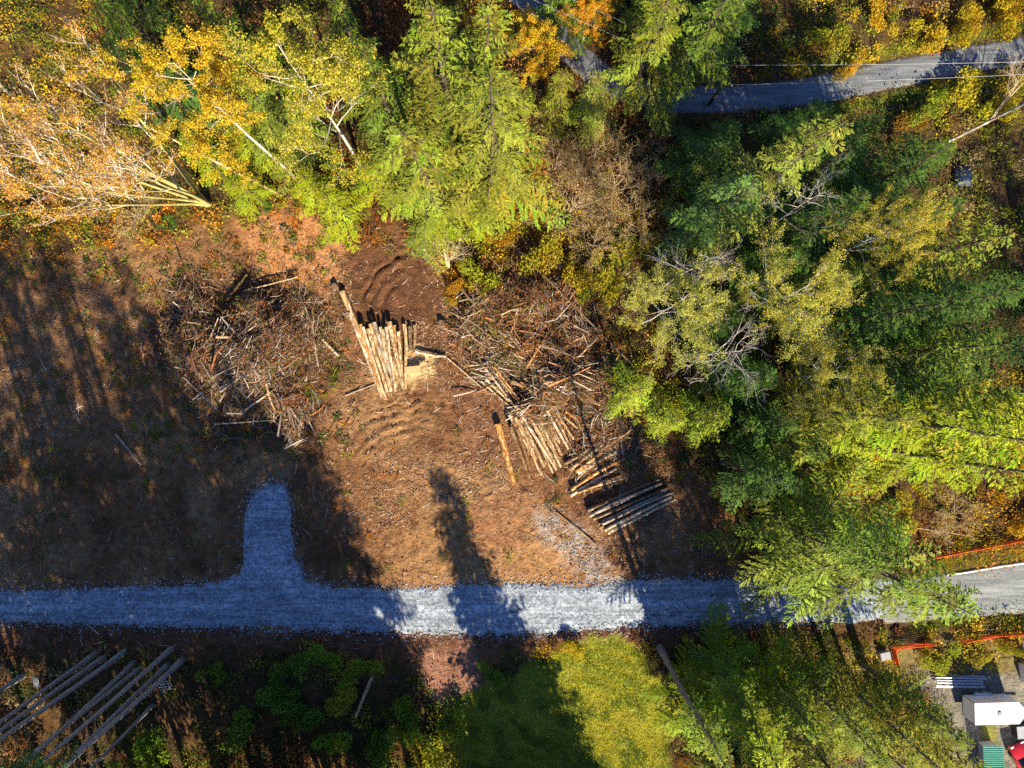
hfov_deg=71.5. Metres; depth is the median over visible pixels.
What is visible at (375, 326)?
log
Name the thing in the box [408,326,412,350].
log
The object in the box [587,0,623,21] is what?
shrub
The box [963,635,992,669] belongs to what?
shrub
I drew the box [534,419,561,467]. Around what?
log
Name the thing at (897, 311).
fir tree
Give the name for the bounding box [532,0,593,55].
fir tree
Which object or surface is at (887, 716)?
fir tree
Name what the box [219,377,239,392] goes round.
branch
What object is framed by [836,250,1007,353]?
fir tree
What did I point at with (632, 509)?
log
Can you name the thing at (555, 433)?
log
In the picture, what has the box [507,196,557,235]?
shrub
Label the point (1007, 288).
fir tree
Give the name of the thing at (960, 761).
fir tree
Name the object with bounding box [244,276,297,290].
branch
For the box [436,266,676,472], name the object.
brush pile
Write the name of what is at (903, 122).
shrub
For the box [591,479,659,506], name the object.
log
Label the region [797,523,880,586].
fir tree
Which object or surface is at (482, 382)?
log
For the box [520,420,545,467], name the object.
log
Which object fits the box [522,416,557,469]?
log
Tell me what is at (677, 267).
bare tree
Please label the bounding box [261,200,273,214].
sword fern
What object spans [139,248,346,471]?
brush pile
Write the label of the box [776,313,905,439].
alder tree
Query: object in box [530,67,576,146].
cedar tree
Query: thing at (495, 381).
log
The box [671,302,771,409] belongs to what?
bare tree
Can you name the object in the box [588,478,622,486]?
log
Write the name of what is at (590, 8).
maple tree
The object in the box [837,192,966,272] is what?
tree
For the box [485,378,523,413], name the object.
log
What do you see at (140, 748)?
shrub
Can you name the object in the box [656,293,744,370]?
tree
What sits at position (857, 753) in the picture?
fir tree
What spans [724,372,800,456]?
fir tree
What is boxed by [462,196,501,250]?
hemlock tree
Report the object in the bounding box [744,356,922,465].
fir tree
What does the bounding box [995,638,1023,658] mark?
shrub
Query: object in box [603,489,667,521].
log
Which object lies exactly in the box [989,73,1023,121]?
shrub
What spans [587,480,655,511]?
log
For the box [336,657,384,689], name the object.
shrub
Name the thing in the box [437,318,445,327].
stump
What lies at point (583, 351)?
branch
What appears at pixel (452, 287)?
shrub
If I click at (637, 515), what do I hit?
log
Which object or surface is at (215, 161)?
snag
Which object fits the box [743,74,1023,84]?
power line
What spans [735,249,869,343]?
tree
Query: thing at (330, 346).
branch
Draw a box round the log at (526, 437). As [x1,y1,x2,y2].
[515,417,536,459]
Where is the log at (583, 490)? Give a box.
[577,474,621,493]
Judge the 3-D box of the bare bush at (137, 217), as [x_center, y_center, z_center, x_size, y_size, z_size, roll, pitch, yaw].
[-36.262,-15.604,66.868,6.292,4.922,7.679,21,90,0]
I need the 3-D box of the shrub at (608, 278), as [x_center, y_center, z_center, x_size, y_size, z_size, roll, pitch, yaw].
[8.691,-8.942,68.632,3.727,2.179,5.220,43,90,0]
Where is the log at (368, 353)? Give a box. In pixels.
[359,324,379,387]
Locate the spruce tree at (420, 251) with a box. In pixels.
[405,226,436,263]
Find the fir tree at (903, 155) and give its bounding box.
[838,130,957,226]
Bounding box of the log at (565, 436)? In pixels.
[550,409,568,442]
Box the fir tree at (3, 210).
[0,203,8,215]
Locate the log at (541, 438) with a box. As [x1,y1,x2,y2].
[532,419,553,456]
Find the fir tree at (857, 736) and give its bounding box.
[767,651,893,767]
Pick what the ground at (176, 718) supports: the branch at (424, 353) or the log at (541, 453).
the log at (541, 453)
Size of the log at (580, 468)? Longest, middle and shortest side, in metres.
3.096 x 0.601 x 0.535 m
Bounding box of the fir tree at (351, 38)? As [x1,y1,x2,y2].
[318,0,418,154]
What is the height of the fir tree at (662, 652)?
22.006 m
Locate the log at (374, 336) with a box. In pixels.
[368,323,391,387]
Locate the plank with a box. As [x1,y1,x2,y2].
[407,363,426,366]
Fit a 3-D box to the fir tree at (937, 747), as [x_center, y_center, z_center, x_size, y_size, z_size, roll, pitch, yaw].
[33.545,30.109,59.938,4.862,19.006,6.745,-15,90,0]
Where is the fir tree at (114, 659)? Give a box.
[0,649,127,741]
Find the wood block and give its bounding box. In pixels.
[405,365,420,373]
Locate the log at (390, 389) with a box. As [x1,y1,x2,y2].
[375,331,391,391]
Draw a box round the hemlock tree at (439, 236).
[423,208,474,256]
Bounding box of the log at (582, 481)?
[570,457,624,490]
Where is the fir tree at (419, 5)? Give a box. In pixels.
[389,0,475,130]
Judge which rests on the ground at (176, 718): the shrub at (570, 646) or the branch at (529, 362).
the shrub at (570, 646)
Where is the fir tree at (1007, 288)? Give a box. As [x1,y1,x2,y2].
[856,258,1023,345]
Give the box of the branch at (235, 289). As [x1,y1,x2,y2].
[225,274,246,300]
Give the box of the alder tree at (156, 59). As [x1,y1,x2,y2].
[91,19,295,189]
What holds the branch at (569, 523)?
on the ground at (176, 718)
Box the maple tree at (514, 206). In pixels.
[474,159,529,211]
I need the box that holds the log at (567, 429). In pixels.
[554,407,574,439]
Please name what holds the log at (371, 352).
on the log at (368, 353)
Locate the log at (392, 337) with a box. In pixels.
[387,321,404,388]
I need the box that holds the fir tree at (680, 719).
[640,633,732,767]
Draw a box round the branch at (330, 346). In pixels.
[321,338,338,355]
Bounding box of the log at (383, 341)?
[379,327,396,386]
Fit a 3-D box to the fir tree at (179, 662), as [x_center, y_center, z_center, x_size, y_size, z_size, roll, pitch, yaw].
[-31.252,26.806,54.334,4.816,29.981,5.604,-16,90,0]
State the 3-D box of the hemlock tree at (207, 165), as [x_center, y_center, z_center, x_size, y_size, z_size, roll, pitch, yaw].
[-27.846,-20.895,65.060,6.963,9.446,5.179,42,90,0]
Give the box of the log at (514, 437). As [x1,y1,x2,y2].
[509,426,531,480]
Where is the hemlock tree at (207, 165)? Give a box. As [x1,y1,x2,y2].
[177,128,258,194]
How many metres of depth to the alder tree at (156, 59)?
45.78 m
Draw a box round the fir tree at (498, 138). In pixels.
[421,62,571,239]
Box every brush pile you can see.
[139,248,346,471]
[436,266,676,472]
[443,229,619,381]
[552,366,698,495]
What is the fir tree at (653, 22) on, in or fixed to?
on the ground at (176, 718)
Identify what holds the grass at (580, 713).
on the ground at (176, 718)
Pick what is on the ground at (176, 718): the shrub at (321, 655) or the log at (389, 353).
the shrub at (321, 655)
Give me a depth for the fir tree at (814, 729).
61.01 m
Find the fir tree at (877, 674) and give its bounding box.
[850,653,975,749]
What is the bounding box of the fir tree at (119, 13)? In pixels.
[87,0,183,71]
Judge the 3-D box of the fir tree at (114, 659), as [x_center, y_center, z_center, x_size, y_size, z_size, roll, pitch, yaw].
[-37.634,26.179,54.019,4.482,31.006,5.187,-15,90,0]
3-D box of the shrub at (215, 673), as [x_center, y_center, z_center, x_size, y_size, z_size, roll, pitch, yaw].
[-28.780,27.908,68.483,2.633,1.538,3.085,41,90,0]
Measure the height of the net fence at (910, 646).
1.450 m
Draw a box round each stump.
[32,676,39,687]
[207,397,224,412]
[286,275,296,284]
[292,546,304,561]
[330,281,340,291]
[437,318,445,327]
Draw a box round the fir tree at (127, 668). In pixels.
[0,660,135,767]
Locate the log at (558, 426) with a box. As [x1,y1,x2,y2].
[550,412,564,435]
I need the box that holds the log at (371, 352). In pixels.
[361,327,382,388]
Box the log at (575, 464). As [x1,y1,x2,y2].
[568,443,603,471]
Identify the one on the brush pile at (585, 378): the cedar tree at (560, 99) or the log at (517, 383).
the log at (517, 383)
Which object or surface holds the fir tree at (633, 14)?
on the ground at (176, 718)
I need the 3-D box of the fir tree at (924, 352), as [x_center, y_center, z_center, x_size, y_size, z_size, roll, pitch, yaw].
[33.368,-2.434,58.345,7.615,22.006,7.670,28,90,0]
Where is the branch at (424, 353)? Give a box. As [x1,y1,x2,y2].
[415,350,446,356]
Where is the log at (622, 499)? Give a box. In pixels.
[595,482,661,513]
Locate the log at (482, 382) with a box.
[481,381,514,411]
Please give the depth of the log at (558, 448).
68.96 m
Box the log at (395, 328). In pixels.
[393,325,403,376]
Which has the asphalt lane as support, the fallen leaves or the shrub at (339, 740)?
the fallen leaves
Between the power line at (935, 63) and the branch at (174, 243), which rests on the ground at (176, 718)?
the branch at (174, 243)
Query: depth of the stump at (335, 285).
69.17 m
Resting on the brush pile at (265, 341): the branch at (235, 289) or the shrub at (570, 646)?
the branch at (235, 289)
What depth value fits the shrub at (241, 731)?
68.31 m
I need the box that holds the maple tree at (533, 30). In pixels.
[503,3,576,88]
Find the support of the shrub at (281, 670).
on the ground at (176, 718)
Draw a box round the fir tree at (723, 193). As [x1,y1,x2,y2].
[653,170,768,274]
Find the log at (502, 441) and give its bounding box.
[494,423,515,485]
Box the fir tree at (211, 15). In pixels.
[192,0,330,158]
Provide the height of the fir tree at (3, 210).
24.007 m
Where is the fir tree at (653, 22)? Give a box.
[600,0,686,135]
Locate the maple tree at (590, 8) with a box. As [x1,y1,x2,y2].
[556,0,613,48]
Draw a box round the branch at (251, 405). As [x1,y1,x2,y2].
[244,391,270,410]
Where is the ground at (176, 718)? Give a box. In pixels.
[0,0,1023,767]
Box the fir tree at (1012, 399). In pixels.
[846,359,1023,457]
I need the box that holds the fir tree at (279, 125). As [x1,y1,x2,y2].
[214,48,350,197]
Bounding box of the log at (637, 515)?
[604,498,671,531]
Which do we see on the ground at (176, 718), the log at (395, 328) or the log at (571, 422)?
the log at (395, 328)
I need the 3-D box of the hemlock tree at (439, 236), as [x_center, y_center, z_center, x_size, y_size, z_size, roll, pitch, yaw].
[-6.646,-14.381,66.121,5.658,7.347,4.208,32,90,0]
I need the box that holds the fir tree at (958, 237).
[801,210,1016,309]
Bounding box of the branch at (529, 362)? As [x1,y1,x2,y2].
[526,338,544,367]
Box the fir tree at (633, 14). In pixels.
[609,0,696,52]
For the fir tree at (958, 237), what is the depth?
53.79 m
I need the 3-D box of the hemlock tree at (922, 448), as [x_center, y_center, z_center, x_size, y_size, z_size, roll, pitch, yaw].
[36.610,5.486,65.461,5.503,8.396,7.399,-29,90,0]
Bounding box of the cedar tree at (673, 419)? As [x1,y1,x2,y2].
[631,385,686,442]
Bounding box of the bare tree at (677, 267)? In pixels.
[639,231,744,307]
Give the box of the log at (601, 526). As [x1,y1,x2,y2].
[599,496,666,528]
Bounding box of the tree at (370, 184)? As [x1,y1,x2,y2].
[349,156,403,213]
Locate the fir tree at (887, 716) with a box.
[823,662,954,767]
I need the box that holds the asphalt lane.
[510,0,1023,113]
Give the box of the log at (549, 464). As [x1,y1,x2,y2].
[525,415,553,473]
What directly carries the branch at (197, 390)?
on the brush pile at (265, 341)
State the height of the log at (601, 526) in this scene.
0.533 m
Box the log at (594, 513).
[588,485,655,517]
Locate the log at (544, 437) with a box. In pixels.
[534,415,546,439]
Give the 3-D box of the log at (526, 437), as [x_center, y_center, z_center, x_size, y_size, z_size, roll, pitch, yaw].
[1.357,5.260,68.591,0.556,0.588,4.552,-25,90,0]
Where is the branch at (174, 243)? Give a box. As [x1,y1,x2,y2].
[171,237,181,262]
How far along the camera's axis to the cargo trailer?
67.09 m
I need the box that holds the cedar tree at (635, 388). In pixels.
[600,351,656,424]
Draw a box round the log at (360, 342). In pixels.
[348,312,382,396]
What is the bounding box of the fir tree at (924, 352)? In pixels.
[849,311,1015,400]
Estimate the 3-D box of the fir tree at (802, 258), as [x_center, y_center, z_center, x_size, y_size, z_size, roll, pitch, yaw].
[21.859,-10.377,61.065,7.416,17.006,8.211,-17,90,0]
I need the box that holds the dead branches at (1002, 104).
[990,43,1023,118]
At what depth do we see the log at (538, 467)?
68.94 m
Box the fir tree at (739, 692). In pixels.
[665,597,763,721]
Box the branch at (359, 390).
[345,384,374,395]
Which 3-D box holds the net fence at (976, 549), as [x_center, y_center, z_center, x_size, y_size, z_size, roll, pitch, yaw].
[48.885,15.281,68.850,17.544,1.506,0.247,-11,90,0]
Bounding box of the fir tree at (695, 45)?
[652,0,743,112]
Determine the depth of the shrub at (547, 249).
68.10 m
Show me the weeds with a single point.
(222, 271)
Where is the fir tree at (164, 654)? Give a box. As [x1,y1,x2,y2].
[0,646,173,767]
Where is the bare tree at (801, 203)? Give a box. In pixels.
[736,154,854,246]
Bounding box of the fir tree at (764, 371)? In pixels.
[691,347,779,411]
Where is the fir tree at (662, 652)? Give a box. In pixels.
[656,644,733,767]
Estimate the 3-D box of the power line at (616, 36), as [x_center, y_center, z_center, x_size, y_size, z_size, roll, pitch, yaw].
[6.918,-31.882,62.859,27.367,0.538,0.020,23,90,0]
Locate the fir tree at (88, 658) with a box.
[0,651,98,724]
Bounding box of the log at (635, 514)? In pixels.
[604,496,671,530]
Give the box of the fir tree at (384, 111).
[354,43,421,179]
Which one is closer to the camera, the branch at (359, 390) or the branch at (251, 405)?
the branch at (251, 405)
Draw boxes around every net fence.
[891,641,935,668]
[928,539,1023,559]
[959,632,1023,643]
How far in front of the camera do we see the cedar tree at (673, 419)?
64.99 m
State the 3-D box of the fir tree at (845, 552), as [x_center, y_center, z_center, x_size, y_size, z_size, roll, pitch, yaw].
[24.160,12.590,54.112,14.487,31.008,17.775,5,90,0]
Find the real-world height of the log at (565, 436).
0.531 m
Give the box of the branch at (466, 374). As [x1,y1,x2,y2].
[448,358,486,391]
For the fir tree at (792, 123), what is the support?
on the ground at (176, 718)
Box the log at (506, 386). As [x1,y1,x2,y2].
[495,373,519,403]
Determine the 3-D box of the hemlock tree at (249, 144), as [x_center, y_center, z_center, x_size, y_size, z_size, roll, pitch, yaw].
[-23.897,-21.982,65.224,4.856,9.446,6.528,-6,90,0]
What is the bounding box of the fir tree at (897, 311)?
[745,272,950,381]
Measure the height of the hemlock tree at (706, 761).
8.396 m
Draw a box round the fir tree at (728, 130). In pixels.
[668,116,743,175]
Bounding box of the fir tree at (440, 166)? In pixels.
[370,108,509,274]
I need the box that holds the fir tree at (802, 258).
[708,230,815,316]
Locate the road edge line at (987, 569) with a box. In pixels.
[948,563,1023,575]
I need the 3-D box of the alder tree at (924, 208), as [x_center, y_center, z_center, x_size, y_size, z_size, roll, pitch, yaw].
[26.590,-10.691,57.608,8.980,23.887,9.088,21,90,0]
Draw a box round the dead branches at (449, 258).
[423,230,475,277]
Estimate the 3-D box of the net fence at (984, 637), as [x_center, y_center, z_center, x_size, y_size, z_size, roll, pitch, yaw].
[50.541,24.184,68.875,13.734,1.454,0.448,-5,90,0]
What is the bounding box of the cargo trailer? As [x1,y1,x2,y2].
[962,690,1023,724]
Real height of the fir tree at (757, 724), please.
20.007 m
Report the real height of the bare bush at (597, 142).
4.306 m
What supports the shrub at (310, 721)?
on the ground at (176, 718)
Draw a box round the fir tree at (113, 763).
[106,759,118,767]
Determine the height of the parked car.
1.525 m
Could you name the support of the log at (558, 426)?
on the log
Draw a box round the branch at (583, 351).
[577,338,596,357]
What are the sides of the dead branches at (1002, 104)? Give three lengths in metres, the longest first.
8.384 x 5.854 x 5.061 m
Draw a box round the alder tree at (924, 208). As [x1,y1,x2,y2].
[797,181,954,305]
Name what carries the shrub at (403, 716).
on the ground at (176, 718)
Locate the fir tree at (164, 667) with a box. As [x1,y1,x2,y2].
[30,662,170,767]
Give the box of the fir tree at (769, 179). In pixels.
[677,112,853,267]
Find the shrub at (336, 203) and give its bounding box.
[313,182,370,253]
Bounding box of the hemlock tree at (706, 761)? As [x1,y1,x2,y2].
[673,725,728,767]
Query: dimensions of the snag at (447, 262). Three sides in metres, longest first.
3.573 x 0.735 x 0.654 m
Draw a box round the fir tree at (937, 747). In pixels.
[858,690,953,767]
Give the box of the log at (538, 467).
[515,413,542,475]
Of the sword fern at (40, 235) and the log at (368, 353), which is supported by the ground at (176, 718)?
the sword fern at (40, 235)
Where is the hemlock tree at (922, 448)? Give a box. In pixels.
[874,437,939,480]
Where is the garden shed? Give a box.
[978,741,1004,767]
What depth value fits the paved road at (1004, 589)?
69.30 m
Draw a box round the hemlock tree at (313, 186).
[288,168,351,219]
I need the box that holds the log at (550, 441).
[531,402,555,450]
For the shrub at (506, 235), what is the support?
on the ground at (176, 718)
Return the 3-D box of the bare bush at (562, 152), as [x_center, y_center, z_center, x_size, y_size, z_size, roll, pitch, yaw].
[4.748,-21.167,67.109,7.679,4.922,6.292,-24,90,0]
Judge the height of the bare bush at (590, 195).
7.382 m
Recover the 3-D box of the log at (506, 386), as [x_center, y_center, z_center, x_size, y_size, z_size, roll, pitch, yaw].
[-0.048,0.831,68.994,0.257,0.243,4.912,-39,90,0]
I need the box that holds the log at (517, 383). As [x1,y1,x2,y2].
[511,379,567,404]
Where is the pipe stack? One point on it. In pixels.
(944, 682)
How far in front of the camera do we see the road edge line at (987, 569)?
69.27 m
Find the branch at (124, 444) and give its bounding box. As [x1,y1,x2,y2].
[115,433,140,464]
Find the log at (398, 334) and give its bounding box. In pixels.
[396,331,403,379]
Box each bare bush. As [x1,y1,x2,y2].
[88,175,165,259]
[528,155,628,243]
[530,127,589,196]
[562,210,625,288]
[563,117,633,180]
[569,139,665,227]
[598,181,670,256]
[612,127,681,197]
[927,480,989,560]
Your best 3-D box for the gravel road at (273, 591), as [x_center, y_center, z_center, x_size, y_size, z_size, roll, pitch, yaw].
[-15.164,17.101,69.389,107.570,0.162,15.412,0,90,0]
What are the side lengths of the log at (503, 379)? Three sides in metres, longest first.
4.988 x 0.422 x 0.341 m
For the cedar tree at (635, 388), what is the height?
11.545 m
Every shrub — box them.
[132,725,169,767]
[155,680,173,692]
[194,661,226,686]
[220,706,254,754]
[254,680,304,721]
[267,653,307,700]
[270,698,325,734]
[290,643,343,674]
[310,729,352,755]
[313,182,370,253]
[323,671,359,716]
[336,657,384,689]
[363,723,400,767]
[394,693,422,745]
[398,730,445,767]
[435,708,465,745]
[446,277,466,305]
[456,256,502,300]
[476,659,504,688]
[483,230,514,247]
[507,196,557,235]
[517,230,563,277]
[550,639,585,659]
[562,246,603,295]
[576,261,624,307]
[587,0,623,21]
[596,233,652,275]
[627,203,658,246]
[805,20,852,54]
[832,50,866,82]
[842,457,882,494]
[846,449,886,464]
[868,0,898,37]
[884,487,919,534]
[890,109,928,148]
[906,87,957,126]
[909,17,947,54]
[918,641,962,676]
[949,65,998,120]
[953,0,984,49]
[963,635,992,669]
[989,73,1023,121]
[993,0,1023,40]
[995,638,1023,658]
[1007,515,1023,537]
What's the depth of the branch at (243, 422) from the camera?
68.69 m
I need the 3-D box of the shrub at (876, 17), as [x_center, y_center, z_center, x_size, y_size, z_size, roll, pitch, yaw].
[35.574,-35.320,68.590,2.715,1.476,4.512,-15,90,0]
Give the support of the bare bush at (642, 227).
on the ground at (176, 718)
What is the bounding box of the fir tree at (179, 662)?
[14,656,184,767]
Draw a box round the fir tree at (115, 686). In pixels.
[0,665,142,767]
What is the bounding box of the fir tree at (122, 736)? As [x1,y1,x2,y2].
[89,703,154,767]
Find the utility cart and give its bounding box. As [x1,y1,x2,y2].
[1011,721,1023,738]
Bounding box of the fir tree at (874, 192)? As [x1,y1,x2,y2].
[812,171,905,251]
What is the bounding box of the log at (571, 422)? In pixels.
[559,412,577,428]
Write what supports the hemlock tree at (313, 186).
on the ground at (176, 718)
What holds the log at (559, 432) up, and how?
on the log at (558, 426)
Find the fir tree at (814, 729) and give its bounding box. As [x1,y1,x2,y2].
[733,615,830,746]
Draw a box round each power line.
[539,2,731,84]
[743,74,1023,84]
[860,62,999,64]
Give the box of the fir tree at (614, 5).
[551,0,626,37]
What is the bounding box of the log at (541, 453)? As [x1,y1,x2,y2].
[533,439,546,463]
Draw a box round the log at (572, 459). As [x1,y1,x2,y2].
[563,442,598,464]
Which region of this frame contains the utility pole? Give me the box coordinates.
[708,65,731,105]
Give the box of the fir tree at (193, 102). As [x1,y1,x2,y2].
[101,37,232,148]
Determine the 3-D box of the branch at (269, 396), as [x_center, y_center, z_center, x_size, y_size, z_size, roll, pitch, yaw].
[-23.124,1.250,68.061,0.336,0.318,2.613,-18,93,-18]
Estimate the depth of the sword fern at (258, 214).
69.06 m
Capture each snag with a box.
[151,127,280,195]
[355,672,374,716]
[443,243,449,268]
[916,527,972,536]
[949,103,1023,141]
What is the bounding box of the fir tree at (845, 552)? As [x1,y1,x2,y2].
[685,444,981,629]
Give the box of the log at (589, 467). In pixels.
[578,450,615,474]
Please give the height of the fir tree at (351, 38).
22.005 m
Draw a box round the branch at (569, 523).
[557,512,585,536]
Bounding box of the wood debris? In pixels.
[0,218,800,695]
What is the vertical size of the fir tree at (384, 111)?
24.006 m
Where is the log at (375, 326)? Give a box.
[372,322,396,387]
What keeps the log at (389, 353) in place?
on the log at (375, 326)
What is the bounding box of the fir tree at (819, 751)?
[730,624,854,767]
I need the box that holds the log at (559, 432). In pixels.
[544,404,568,448]
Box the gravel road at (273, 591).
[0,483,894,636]
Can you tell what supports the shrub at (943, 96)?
on the ground at (176, 718)
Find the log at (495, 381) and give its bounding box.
[485,368,514,405]
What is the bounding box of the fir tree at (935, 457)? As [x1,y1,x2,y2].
[810,407,1023,499]
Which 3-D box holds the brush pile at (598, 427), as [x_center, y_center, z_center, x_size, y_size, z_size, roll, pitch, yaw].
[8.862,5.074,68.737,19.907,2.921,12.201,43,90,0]
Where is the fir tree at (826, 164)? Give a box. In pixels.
[773,129,866,217]
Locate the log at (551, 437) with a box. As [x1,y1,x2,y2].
[542,417,553,441]
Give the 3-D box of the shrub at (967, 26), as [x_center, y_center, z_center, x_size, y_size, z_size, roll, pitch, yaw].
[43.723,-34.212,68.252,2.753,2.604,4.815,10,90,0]
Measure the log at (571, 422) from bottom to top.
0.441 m
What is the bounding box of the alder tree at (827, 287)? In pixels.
[710,214,879,366]
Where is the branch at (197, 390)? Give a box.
[183,377,217,409]
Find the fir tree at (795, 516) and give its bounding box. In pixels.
[749,473,849,552]
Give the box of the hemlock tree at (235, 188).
[223,168,278,228]
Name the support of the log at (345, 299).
on the ground at (176, 718)
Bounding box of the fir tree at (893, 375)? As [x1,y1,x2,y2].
[792,333,959,426]
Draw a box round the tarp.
[954,166,972,186]
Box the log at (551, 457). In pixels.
[525,413,556,465]
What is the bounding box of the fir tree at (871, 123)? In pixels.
[771,102,884,193]
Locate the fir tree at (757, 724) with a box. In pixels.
[663,633,803,767]
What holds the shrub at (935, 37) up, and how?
on the ground at (176, 718)
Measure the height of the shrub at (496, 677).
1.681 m
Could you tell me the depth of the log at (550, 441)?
68.40 m
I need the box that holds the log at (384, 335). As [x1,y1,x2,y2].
[382,329,392,383]
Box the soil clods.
[0,224,759,693]
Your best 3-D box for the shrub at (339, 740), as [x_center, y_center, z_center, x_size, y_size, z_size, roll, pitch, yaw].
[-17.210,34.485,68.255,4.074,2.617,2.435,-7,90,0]
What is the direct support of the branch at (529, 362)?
on the brush pile at (585, 378)
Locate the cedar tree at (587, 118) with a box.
[564,69,611,151]
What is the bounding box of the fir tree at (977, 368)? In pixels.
[841,315,1023,391]
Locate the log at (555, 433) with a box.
[545,414,560,443]
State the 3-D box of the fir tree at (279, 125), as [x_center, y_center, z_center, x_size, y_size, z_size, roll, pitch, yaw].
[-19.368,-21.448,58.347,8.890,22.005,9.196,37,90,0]
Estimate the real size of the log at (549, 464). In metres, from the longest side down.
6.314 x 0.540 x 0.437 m
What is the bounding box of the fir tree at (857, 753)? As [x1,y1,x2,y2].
[790,635,917,767]
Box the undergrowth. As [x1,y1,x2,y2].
[0,0,1023,767]
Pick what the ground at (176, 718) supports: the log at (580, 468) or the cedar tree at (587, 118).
the cedar tree at (587, 118)
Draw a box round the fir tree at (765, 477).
[707,426,804,514]
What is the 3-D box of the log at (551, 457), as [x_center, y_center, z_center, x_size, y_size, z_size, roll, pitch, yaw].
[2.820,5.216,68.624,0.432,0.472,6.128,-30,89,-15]
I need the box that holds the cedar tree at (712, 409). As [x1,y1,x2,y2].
[663,381,732,448]
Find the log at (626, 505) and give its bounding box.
[595,487,667,519]
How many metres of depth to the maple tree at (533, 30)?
61.86 m
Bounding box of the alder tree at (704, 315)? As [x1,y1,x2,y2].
[613,252,737,387]
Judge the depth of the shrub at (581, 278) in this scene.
68.09 m
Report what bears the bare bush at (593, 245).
on the ground at (176, 718)
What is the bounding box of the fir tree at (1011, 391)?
[867,346,1023,468]
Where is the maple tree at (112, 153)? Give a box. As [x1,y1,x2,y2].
[0,14,213,235]
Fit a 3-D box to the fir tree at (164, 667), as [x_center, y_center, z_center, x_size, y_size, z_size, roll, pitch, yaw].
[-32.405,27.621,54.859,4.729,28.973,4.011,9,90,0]
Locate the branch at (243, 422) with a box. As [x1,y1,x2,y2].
[213,419,286,424]
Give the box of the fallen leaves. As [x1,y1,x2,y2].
[563,34,1021,623]
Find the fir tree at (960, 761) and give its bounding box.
[873,678,991,767]
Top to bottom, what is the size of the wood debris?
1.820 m
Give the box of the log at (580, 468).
[575,452,601,472]
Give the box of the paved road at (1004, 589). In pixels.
[883,561,1023,623]
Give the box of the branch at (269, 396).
[265,384,274,409]
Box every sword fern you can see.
[35,231,51,247]
[157,213,178,233]
[250,207,261,219]
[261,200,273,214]
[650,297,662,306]
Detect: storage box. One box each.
[877,650,890,660]
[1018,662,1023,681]
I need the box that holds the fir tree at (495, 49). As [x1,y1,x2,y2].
[453,0,536,153]
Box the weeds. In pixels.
[0,221,763,648]
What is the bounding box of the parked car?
[1007,740,1023,767]
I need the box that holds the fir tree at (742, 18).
[684,0,761,76]
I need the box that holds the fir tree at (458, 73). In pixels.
[390,2,508,216]
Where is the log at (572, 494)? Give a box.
[570,468,616,496]
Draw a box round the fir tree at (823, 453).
[748,410,831,477]
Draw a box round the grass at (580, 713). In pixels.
[442,21,1023,767]
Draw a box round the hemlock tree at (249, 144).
[225,116,286,183]
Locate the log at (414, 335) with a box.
[413,325,416,352]
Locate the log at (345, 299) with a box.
[339,290,387,399]
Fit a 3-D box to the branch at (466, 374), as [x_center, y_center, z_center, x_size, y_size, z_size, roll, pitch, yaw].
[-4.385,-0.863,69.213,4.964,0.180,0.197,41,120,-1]
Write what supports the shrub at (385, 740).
on the ground at (176, 718)
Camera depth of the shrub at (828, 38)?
67.67 m
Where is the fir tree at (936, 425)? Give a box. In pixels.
[789,351,1023,473]
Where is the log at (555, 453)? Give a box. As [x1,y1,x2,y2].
[535,418,558,458]
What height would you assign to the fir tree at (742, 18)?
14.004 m
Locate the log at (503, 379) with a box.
[493,366,522,402]
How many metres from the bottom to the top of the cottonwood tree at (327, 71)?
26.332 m
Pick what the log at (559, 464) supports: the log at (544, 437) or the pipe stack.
the log at (544, 437)
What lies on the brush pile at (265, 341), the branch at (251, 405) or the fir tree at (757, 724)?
the branch at (251, 405)
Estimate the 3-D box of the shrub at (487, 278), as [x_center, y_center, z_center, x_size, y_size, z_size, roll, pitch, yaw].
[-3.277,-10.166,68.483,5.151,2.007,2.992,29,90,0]
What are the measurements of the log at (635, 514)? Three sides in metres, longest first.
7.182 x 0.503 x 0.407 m
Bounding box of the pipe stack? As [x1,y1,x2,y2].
[935,673,987,687]
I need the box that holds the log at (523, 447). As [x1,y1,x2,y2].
[511,412,530,471]
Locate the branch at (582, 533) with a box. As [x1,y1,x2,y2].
[568,520,595,544]
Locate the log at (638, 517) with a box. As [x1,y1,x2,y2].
[607,499,674,533]
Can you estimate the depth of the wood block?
68.81 m
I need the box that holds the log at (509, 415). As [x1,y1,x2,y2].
[506,412,528,452]
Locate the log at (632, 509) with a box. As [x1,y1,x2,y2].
[602,492,673,524]
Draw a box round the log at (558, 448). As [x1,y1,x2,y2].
[550,430,562,455]
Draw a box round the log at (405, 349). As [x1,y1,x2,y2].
[402,324,407,388]
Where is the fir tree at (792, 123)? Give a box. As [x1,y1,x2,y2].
[746,97,828,169]
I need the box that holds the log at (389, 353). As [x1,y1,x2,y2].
[385,327,395,391]
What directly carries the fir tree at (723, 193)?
on the ground at (176, 718)
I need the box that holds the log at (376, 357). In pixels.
[366,328,388,392]
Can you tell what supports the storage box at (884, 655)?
on the ground at (176, 718)
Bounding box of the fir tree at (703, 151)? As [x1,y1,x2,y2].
[643,133,733,207]
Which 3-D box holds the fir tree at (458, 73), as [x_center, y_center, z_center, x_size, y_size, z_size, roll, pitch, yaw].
[-4.919,-21.361,55.991,10.241,27.009,11.339,-24,90,0]
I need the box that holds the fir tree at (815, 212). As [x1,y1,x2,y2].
[721,186,870,316]
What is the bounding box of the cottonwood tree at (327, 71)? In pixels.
[216,1,394,191]

